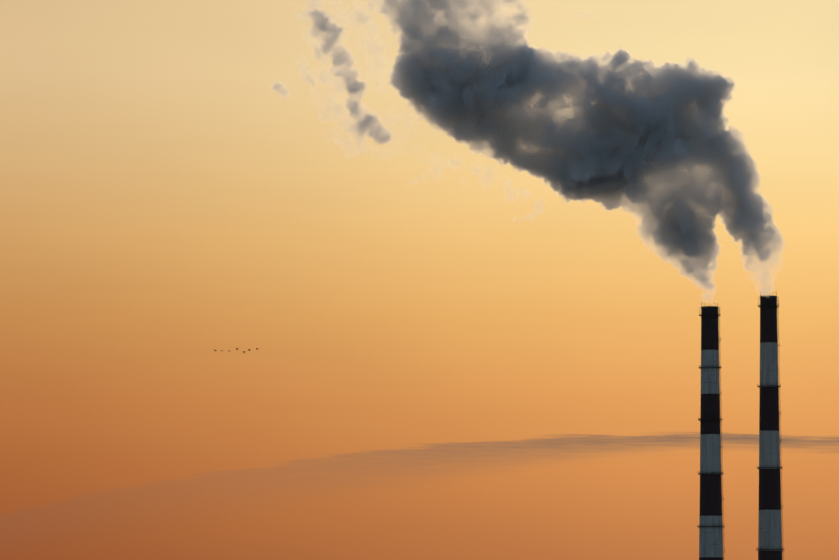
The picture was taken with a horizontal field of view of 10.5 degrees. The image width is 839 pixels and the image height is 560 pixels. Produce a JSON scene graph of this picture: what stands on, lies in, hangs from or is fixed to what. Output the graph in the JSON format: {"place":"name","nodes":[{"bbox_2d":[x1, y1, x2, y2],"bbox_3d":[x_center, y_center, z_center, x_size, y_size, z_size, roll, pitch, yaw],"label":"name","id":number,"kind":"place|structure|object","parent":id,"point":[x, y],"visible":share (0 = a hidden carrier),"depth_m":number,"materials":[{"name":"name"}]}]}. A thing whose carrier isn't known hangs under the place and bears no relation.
{"place":"outdoors","nodes":[
{"label":"outdoors","id":0,"kind":"place"},
{"bbox_2d":[0,0,838,559],"label":"sky","id":1,"kind":"structure","parent":0,"point":[469,253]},
{"bbox_2d":[697,302,724,559],"bbox_3d":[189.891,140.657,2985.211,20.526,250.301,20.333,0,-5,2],"label":"chimney","id":2,"kind":"object","parent":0,"point":[711,533],"visible":1,"depth_m":2983.17,"materials":[{"name":"paint"}]},
{"bbox_2d":[756,292,783,559],"bbox_3d":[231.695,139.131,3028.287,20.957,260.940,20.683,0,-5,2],"label":"chimney","id":3,"kind":"object","parent":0,"point":[770,543],"visible":1,"depth_m":3026.16,"materials":[{"name":"paint"}]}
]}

